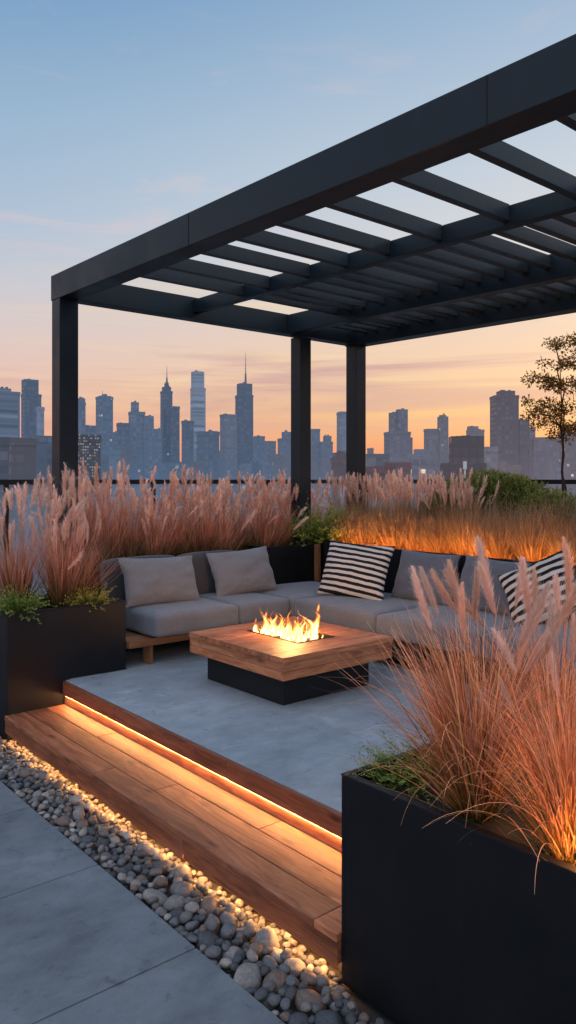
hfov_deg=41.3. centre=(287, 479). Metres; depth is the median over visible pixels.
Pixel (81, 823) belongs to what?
pebble
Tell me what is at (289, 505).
fountain grass
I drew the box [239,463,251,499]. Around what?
city block
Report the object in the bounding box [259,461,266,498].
city block
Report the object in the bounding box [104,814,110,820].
pebble
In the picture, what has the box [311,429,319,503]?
tower
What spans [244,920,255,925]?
pebble
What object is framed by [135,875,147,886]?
pebble
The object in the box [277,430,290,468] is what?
tower
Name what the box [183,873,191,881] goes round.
pebble
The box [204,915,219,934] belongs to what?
pebble
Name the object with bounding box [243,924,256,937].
pebble
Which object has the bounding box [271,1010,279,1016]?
pebble
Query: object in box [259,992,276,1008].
pebble
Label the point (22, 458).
tower
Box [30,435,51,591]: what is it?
tower
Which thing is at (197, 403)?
tower
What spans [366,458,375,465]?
city block
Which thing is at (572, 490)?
city block
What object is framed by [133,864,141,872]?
pebble
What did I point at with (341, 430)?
tower
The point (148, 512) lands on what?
fountain grass
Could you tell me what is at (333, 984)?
pebble
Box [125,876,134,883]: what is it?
pebble
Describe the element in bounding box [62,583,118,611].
fern
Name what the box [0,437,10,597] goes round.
tower
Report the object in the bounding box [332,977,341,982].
pebble
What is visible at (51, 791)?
pebble
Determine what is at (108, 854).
pebble
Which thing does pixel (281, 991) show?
pebble
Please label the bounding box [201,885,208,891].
pebble
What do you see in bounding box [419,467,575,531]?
shrub
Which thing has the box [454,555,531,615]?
throw pillow
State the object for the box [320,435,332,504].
tower
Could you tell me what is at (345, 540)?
feather grass
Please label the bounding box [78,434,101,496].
tower
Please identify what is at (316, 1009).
pebble
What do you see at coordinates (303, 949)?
pebble
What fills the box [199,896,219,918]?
pebble
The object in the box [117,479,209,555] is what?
fountain grass
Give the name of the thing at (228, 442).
tower
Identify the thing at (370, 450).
tower
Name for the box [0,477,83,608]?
fountain grass
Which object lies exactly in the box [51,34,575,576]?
pergola
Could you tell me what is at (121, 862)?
pebble
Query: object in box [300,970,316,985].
pebble
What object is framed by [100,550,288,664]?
outdoor sofa
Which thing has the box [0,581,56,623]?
fern
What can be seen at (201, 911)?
pebble
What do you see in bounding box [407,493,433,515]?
city block
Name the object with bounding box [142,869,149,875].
pebble
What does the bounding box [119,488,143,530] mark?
city block
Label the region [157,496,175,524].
city block
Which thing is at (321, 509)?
city block
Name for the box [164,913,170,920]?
pebble
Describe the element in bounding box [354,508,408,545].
feather grass
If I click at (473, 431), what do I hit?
tower
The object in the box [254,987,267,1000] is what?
pebble
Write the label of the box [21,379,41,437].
tower
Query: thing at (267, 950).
pebble
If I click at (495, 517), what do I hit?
feather grass
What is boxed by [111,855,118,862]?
pebble
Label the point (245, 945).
pebble
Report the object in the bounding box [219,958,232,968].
pebble
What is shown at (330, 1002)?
pebble
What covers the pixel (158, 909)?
pebble
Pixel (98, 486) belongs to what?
fountain grass
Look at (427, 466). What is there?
tower
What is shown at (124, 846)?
pebble
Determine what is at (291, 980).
pebble
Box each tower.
[0,387,19,437]
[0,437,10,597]
[10,437,36,501]
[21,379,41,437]
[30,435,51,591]
[36,406,44,435]
[78,397,85,434]
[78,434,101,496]
[86,425,95,434]
[95,392,112,458]
[113,431,116,449]
[116,422,129,472]
[128,401,153,495]
[154,428,161,521]
[160,376,172,463]
[170,406,179,462]
[181,420,193,493]
[190,370,205,460]
[196,430,219,496]
[220,413,236,489]
[235,353,253,500]
[253,435,264,462]
[265,441,275,460]
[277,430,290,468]
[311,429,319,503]
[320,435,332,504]
[331,451,345,504]
[336,411,345,452]
[366,454,389,465]
[366,466,385,496]
[367,448,373,453]
[384,408,412,461]
[385,462,394,488]
[395,462,410,486]
[410,458,435,492]
[423,413,448,467]
[440,435,486,488]
[466,426,484,435]
[484,447,498,474]
[489,390,529,486]
[530,426,535,479]
[533,437,558,491]
[559,431,575,488]
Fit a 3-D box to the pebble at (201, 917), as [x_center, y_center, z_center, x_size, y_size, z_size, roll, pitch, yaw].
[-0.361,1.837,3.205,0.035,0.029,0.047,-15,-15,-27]
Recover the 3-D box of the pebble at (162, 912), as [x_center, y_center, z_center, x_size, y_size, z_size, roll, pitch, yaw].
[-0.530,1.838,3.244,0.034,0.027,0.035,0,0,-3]
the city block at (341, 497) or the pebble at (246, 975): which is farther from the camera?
the city block at (341, 497)
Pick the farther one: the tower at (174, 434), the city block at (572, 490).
the tower at (174, 434)
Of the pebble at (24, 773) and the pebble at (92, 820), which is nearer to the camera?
the pebble at (92, 820)
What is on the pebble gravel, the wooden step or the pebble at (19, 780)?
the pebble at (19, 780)
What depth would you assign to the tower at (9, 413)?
615.21 m
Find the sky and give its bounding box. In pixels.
[0,0,575,461]
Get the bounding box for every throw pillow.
[118,555,199,606]
[206,546,277,595]
[317,540,394,599]
[391,549,460,605]
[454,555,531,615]
[498,550,575,624]
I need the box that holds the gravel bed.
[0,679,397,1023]
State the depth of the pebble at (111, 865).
3.63 m
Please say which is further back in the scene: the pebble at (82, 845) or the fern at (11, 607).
the fern at (11, 607)
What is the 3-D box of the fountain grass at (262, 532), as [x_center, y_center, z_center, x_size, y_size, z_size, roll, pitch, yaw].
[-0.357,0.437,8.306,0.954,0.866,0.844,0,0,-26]
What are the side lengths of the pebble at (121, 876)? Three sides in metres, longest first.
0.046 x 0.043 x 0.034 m
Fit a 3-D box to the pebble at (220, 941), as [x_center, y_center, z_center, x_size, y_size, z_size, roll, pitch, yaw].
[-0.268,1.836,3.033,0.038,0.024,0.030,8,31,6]
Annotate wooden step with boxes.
[5,704,341,971]
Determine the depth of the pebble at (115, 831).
4.00 m
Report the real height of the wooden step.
0.193 m
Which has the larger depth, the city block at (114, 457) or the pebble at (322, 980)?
the city block at (114, 457)
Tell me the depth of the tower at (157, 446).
757.54 m
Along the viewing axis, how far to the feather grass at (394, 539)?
7.82 m
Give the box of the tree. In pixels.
[520,331,575,508]
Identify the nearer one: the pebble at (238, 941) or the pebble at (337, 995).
the pebble at (337, 995)
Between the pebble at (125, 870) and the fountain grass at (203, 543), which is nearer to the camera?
the pebble at (125, 870)
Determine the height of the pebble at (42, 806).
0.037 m
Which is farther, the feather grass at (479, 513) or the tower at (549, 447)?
the tower at (549, 447)
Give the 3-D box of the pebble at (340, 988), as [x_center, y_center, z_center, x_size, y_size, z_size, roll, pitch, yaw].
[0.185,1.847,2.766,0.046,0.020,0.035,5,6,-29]
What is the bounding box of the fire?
[253,616,322,641]
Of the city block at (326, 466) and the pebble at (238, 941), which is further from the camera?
the city block at (326, 466)
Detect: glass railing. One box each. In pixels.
[0,479,342,589]
[366,480,575,507]
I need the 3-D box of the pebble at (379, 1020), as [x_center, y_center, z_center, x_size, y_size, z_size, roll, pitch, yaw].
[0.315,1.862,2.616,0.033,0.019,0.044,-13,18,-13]
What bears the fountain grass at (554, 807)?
in the planter at (447, 922)
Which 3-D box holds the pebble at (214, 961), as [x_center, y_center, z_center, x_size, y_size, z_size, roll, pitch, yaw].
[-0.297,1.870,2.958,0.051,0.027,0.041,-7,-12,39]
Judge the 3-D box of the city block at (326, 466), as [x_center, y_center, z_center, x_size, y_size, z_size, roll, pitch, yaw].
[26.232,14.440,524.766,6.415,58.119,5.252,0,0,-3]
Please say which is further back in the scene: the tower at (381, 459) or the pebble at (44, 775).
the tower at (381, 459)
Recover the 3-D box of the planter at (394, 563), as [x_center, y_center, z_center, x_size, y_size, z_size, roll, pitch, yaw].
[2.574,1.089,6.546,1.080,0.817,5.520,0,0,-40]
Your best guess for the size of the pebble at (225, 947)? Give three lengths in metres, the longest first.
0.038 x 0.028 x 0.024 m
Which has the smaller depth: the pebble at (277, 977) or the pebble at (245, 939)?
the pebble at (277, 977)
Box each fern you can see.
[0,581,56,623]
[24,578,50,609]
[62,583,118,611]
[281,502,362,546]
[347,729,447,802]
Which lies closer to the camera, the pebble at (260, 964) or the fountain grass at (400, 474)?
the pebble at (260, 964)
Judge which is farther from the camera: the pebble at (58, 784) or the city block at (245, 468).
the city block at (245, 468)
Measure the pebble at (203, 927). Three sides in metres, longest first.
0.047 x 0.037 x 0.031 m
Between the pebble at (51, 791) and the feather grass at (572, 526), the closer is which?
the pebble at (51, 791)
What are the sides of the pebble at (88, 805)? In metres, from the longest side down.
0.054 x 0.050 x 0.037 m
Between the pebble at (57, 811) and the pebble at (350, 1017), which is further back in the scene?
the pebble at (57, 811)
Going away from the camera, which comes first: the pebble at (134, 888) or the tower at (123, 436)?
the pebble at (134, 888)
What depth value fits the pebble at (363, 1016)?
2.62 m
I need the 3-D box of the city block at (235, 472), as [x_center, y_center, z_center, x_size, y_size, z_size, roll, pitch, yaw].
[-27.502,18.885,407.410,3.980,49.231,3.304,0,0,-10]
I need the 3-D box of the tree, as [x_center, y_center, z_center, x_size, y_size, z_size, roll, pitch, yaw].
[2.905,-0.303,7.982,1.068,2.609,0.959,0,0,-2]
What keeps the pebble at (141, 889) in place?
on the pebble gravel
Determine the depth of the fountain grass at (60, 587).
5.93 m
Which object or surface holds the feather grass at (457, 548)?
in the planter at (394, 563)
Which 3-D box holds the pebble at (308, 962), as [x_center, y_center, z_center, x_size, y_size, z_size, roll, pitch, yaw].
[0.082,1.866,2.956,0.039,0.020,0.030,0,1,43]
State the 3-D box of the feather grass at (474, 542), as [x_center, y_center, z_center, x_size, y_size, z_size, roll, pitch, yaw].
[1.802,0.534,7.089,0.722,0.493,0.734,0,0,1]
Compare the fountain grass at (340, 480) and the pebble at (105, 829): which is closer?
the pebble at (105, 829)
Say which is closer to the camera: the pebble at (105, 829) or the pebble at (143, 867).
the pebble at (143, 867)
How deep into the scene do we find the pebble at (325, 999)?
2.70 m
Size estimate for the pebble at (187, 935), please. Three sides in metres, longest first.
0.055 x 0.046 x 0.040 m
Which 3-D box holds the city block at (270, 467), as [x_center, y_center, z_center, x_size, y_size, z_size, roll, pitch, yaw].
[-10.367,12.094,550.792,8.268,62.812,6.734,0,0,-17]
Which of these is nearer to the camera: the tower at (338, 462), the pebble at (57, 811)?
the pebble at (57, 811)
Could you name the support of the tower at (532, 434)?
on the city ground
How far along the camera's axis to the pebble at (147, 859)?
3.70 m
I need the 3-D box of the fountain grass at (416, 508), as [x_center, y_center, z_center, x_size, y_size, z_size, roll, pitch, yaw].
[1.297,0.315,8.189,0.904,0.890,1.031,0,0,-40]
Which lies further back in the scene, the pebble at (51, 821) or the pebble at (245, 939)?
the pebble at (51, 821)
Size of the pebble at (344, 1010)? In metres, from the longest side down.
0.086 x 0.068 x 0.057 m
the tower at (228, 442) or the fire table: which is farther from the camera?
the tower at (228, 442)
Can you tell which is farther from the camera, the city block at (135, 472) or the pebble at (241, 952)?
the city block at (135, 472)
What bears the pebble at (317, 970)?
on the pebble
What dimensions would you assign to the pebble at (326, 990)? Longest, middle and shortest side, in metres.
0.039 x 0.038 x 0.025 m
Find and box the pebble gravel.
[0,736,374,1023]
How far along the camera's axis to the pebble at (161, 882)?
3.46 m
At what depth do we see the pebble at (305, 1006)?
2.65 m
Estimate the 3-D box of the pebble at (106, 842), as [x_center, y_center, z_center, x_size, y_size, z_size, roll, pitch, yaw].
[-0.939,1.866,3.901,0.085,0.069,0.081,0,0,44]
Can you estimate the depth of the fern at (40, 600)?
6.04 m
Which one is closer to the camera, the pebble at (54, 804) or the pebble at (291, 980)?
the pebble at (291, 980)
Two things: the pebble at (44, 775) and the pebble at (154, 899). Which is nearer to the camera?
the pebble at (154, 899)
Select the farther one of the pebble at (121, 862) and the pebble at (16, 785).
the pebble at (16, 785)
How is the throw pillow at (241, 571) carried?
on the outdoor sofa at (148, 626)
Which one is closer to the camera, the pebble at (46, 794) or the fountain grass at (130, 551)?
the pebble at (46, 794)
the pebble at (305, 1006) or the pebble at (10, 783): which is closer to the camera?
the pebble at (305, 1006)
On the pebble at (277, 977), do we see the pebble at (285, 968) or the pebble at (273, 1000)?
the pebble at (285, 968)
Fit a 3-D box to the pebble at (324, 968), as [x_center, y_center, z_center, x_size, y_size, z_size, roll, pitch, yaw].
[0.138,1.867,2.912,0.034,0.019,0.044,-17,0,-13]
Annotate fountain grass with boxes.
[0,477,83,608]
[15,463,122,607]
[24,465,150,569]
[30,487,106,569]
[31,457,175,568]
[38,517,133,604]
[90,473,197,557]
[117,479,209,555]
[122,487,203,556]
[141,463,220,556]
[150,470,242,554]
[179,487,257,550]
[180,477,257,547]
[206,471,281,550]
[234,481,308,548]
[242,469,305,545]
[244,477,308,546]
[269,478,327,545]
[271,477,337,535]
[299,558,575,857]
[311,469,363,524]
[323,471,387,525]
[339,469,414,533]
[361,467,425,527]
[377,468,445,534]
[377,469,462,542]
[398,535,575,787]
[404,468,480,543]
[409,594,575,894]
[433,468,508,550]
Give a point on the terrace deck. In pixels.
(173, 703)
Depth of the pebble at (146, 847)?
3.81 m
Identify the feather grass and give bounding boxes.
[311,502,381,543]
[338,509,384,545]
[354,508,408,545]
[364,501,427,548]
[385,512,441,551]
[407,511,475,553]
[412,503,504,554]
[438,491,533,543]
[446,514,510,557]
[460,512,530,559]
[466,499,542,559]
[484,502,574,561]
[513,492,575,555]
[526,515,575,565]
[556,506,575,548]
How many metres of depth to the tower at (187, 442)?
636.69 m
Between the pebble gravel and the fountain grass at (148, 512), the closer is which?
the pebble gravel
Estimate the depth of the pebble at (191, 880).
3.49 m
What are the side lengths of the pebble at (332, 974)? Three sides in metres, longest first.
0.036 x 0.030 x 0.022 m
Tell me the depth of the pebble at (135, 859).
3.69 m
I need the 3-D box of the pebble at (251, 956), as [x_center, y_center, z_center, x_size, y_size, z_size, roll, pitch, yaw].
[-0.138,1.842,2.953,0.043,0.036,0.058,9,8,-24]
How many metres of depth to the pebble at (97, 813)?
4.22 m
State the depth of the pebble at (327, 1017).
2.60 m
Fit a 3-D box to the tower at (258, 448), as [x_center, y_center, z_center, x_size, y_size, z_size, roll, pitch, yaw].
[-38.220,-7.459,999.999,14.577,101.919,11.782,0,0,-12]
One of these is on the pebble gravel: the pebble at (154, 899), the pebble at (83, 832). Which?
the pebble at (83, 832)
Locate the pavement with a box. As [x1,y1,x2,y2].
[0,781,284,1023]
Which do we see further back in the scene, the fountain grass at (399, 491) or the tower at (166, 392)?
the tower at (166, 392)
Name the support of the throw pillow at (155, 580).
on the outdoor sofa at (148, 626)
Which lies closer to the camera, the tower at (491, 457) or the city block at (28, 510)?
the city block at (28, 510)
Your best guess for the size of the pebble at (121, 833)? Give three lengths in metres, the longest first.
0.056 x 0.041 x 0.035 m
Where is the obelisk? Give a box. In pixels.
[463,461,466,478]
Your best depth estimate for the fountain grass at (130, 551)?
7.22 m
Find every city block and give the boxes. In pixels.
[10,502,21,578]
[21,494,38,595]
[41,488,51,597]
[93,498,119,529]
[101,458,107,496]
[108,450,120,497]
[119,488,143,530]
[121,450,130,487]
[130,464,141,487]
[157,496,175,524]
[159,462,163,495]
[164,463,179,506]
[175,461,181,506]
[181,494,192,525]
[191,461,203,495]
[221,490,246,530]
[232,469,239,489]
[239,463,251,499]
[253,462,258,496]
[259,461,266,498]
[267,453,277,494]
[273,454,289,506]
[311,457,317,504]
[311,505,333,520]
[321,459,330,504]
[339,487,345,507]
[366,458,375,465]
[387,489,404,511]
[405,454,417,461]
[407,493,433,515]
[413,449,429,457]
[436,468,440,484]
[499,462,506,475]
[506,464,520,475]
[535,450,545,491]
[554,467,564,488]
[568,488,575,498]
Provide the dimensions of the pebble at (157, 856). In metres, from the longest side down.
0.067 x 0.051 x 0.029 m
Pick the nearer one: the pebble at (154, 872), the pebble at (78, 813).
the pebble at (154, 872)
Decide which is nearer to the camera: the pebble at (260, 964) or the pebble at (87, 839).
the pebble at (260, 964)
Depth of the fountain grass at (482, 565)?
2.83 m
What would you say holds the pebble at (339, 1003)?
on the pebble at (332, 1006)
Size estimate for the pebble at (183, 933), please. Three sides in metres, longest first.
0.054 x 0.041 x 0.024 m
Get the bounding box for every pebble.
[7,781,13,787]
[10,759,16,765]
[11,783,20,789]
[16,778,23,782]
[18,768,31,778]
[20,787,34,795]
[29,797,39,804]
[31,783,43,790]
[32,791,41,796]
[38,796,45,803]
[38,804,45,809]
[39,771,49,781]
[41,792,49,799]
[46,789,54,794]
[46,815,55,825]
[51,802,57,807]
[53,779,63,789]
[53,809,61,814]
[56,816,70,826]
[58,826,66,834]
[63,806,71,812]
[69,790,77,795]
[69,794,83,805]
[69,835,78,842]
[73,808,84,820]
[76,820,88,827]
[78,828,87,837]
[79,842,86,848]
[80,835,93,843]
[84,802,93,810]
[84,848,92,855]
[86,827,95,836]
[89,817,96,824]
[93,810,101,817]
[95,839,110,849]
[98,827,109,834]
[98,844,104,853]
[98,852,111,863]
[99,816,107,822]
[99,832,108,837]
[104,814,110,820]
[108,863,115,868]
[110,828,118,836]
[110,836,120,846]
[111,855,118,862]
[117,843,127,852]
[117,858,125,867]
[117,867,128,874]
[117,873,126,880]
[119,830,126,836]
[123,831,131,839]
[124,849,132,855]
[124,855,130,860]
[124,863,133,871]
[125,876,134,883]
[127,871,135,877]
[130,879,141,889]
[130,885,138,891]
[132,856,138,862]
[133,849,144,857]
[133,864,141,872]
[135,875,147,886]
[135,893,142,900]
[137,843,153,858]
[137,864,144,874]
[139,886,145,892]
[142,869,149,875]
[143,888,167,906]
[144,857,152,862]
[145,863,152,869]
[147,848,159,856]
[147,896,158,903]
[149,868,161,876]
[151,859,172,875]
[152,875,167,888]
[153,853,162,860]
[155,877,167,886]
[155,907,163,916]
[159,909,166,916]
[163,894,185,912]
[164,908,183,927]
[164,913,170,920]
[169,864,191,881]
[169,917,179,927]
[170,881,192,897]
[172,877,182,882]
[179,911,192,923]
[179,931,188,936]
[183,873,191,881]
[184,897,192,903]
[184,902,199,912]
[184,932,195,943]
[185,921,198,930]
[188,878,194,883]
[188,935,197,942]
[190,890,199,896]
[193,897,200,904]
[195,881,204,889]
[196,931,221,953]
[198,909,205,914]
[198,914,205,921]
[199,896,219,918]
[199,924,206,931]
[199,944,206,952]
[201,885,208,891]
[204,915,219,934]
[205,945,221,957]
[208,891,215,896]
[209,958,217,964]
[214,908,221,915]
[216,938,224,946]
[219,899,227,906]
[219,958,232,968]
[220,911,239,928]
[220,923,235,938]
[222,943,228,951]
[223,946,239,959]
[224,902,235,913]
[225,918,235,924]
[230,962,239,971]
[231,937,243,945]
[232,927,249,942]
[232,954,242,963]
[233,963,261,989]
[235,899,243,906]
[235,949,245,961]
[236,931,243,938]
[237,912,245,920]
[242,942,249,948]
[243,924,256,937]
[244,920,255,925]
[246,949,257,962]
[246,987,257,995]
[247,914,254,919]
[249,942,262,957]
[253,927,279,947]
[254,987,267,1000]
[255,961,263,968]
[258,919,265,927]
[259,965,270,975]
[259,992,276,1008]
[262,947,272,954]
[262,955,278,971]
[262,968,287,993]
[262,980,275,992]
[267,994,280,1006]
[268,947,283,964]
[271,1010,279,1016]
[273,928,280,934]
[277,985,297,1002]
[278,963,290,973]
[278,988,285,996]
[280,948,291,960]
[280,997,289,1010]
[280,1011,289,1021]
[284,932,291,940]
[284,958,305,977]
[285,986,296,1000]
[286,975,296,986]
[287,1012,308,1023]
[290,970,297,977]
[294,989,326,1015]
[298,981,307,989]
[299,946,306,952]
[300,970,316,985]
[300,1001,311,1011]
[305,959,312,965]
[307,964,313,970]
[308,1015,315,1023]
[311,1003,320,1013]
[312,966,321,975]
[313,960,322,966]
[314,1010,342,1023]
[316,974,329,988]
[321,965,327,972]
[321,986,331,995]
[321,988,333,1005]
[321,994,329,1003]
[329,971,337,977]
[329,981,337,987]
[329,1001,339,1011]
[331,990,343,1000]
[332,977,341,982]
[333,985,344,992]
[335,1000,343,1007]
[339,999,360,1017]
[342,992,349,998]
[345,1012,356,1023]
[346,1001,355,1009]
[357,1012,369,1022]
[375,1017,384,1023]
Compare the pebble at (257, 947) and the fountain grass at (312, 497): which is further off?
the fountain grass at (312, 497)
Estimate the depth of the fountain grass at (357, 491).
9.03 m
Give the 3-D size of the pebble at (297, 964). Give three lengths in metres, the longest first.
0.105 x 0.081 x 0.053 m
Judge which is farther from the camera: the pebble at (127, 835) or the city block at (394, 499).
the city block at (394, 499)
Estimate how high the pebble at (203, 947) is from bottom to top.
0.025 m
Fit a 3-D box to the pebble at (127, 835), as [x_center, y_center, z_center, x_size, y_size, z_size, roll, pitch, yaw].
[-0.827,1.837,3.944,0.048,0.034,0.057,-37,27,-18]
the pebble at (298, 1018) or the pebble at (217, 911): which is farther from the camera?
the pebble at (217, 911)
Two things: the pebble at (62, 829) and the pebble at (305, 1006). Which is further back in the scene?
the pebble at (62, 829)
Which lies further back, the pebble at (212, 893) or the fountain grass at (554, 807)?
the pebble at (212, 893)
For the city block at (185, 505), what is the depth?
267.83 m
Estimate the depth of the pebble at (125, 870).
3.58 m
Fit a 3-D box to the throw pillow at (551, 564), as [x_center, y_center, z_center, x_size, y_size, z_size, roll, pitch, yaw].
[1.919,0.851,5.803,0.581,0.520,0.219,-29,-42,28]
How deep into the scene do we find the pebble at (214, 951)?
2.96 m
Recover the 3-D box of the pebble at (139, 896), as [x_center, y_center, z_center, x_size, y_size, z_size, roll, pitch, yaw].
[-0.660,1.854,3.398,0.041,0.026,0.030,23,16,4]
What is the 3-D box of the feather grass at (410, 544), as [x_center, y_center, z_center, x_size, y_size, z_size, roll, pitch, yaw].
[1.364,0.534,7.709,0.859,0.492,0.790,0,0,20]
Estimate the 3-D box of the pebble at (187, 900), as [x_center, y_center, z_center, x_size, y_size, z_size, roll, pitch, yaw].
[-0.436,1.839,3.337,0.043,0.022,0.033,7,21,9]
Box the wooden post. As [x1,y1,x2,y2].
[314,544,320,581]
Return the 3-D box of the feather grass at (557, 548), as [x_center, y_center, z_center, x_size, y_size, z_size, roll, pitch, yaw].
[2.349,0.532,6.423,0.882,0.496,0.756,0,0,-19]
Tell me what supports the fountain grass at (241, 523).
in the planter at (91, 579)
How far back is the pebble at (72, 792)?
4.46 m
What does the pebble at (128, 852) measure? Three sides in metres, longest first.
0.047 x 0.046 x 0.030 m
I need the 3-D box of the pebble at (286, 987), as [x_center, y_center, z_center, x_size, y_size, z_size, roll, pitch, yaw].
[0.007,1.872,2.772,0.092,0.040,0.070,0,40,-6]
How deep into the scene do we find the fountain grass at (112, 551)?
7.16 m
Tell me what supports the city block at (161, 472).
on the city ground
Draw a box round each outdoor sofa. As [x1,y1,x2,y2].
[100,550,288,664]
[251,581,575,703]
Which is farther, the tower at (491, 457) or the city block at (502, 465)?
the city block at (502, 465)
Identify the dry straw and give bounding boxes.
[374,764,536,848]
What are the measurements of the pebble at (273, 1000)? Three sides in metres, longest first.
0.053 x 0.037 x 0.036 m
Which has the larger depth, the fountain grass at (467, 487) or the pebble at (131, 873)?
the fountain grass at (467, 487)
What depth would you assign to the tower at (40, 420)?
558.60 m
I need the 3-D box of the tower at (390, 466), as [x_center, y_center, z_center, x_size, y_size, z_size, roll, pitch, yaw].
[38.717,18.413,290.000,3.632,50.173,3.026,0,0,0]
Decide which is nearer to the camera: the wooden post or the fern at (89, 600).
the fern at (89, 600)
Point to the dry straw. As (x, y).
(492, 822)
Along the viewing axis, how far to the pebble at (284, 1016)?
2.62 m
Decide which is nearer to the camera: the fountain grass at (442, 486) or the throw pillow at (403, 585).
the throw pillow at (403, 585)
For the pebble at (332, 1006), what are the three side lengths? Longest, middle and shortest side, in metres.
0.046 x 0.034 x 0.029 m
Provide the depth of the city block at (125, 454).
417.98 m
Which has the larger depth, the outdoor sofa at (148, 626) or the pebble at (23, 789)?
the outdoor sofa at (148, 626)
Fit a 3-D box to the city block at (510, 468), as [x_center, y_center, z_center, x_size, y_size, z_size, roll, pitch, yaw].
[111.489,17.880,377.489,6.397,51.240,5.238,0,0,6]
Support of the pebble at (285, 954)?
on the pebble at (275, 954)
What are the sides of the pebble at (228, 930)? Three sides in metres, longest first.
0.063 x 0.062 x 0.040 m
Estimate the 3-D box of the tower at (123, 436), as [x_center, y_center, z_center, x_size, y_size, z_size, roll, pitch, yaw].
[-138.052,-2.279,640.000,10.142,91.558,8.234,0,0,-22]
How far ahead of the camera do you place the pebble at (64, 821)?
4.08 m
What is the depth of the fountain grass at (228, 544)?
7.78 m
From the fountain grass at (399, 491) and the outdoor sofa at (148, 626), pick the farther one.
the fountain grass at (399, 491)
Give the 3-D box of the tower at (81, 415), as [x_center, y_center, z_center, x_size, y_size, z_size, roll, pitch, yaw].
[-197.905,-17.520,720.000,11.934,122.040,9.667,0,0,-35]
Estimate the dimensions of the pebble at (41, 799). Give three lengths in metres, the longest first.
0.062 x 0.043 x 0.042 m
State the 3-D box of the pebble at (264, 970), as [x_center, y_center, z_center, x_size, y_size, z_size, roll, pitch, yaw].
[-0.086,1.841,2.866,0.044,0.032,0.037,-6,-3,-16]
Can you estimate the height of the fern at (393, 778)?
0.251 m
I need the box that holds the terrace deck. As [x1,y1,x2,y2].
[63,640,575,852]
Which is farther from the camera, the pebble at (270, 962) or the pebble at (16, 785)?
the pebble at (16, 785)
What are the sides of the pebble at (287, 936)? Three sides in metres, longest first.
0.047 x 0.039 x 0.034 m
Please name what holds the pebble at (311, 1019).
on the pebble at (298, 1018)
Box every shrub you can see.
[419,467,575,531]
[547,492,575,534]
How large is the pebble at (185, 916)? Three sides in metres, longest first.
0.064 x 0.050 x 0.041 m
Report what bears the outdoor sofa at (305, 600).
on the terrace deck
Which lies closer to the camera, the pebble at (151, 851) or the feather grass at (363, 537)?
the pebble at (151, 851)
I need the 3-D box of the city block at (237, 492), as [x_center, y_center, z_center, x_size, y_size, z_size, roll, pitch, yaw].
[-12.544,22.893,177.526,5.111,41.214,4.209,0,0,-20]
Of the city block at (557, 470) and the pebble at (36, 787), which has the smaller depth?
the pebble at (36, 787)
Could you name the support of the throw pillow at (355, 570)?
on the outdoor sofa at (305, 600)
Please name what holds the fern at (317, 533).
in the planter at (292, 564)
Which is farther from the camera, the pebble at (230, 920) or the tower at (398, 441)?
the tower at (398, 441)
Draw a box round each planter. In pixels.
[0,594,125,739]
[48,570,126,644]
[244,543,323,583]
[324,541,575,620]
[341,743,575,1023]
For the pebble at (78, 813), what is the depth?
4.18 m
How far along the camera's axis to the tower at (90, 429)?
793.94 m
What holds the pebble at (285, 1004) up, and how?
on the pebble gravel
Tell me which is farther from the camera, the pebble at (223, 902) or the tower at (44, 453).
the tower at (44, 453)
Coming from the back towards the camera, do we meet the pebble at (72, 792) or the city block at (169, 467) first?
the city block at (169, 467)
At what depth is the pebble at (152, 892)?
3.38 m
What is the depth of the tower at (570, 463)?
593.14 m
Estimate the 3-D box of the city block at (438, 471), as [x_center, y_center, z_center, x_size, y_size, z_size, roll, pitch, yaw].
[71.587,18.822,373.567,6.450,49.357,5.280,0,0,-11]
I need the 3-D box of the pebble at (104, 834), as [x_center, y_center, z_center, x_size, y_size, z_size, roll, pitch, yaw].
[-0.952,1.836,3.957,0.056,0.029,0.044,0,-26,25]
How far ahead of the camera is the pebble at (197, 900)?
3.33 m
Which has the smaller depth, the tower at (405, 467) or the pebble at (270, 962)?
the pebble at (270, 962)
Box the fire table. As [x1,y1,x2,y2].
[189,616,392,704]
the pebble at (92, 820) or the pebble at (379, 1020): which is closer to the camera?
the pebble at (379, 1020)
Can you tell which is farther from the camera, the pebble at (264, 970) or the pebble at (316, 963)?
the pebble at (316, 963)
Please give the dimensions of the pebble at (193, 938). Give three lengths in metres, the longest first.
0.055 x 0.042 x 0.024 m
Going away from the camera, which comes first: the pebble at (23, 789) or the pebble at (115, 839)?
the pebble at (115, 839)
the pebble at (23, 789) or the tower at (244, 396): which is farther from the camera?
the tower at (244, 396)
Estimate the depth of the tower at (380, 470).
296.11 m
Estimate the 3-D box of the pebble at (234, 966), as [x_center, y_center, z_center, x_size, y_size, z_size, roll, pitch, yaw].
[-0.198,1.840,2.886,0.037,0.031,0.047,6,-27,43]

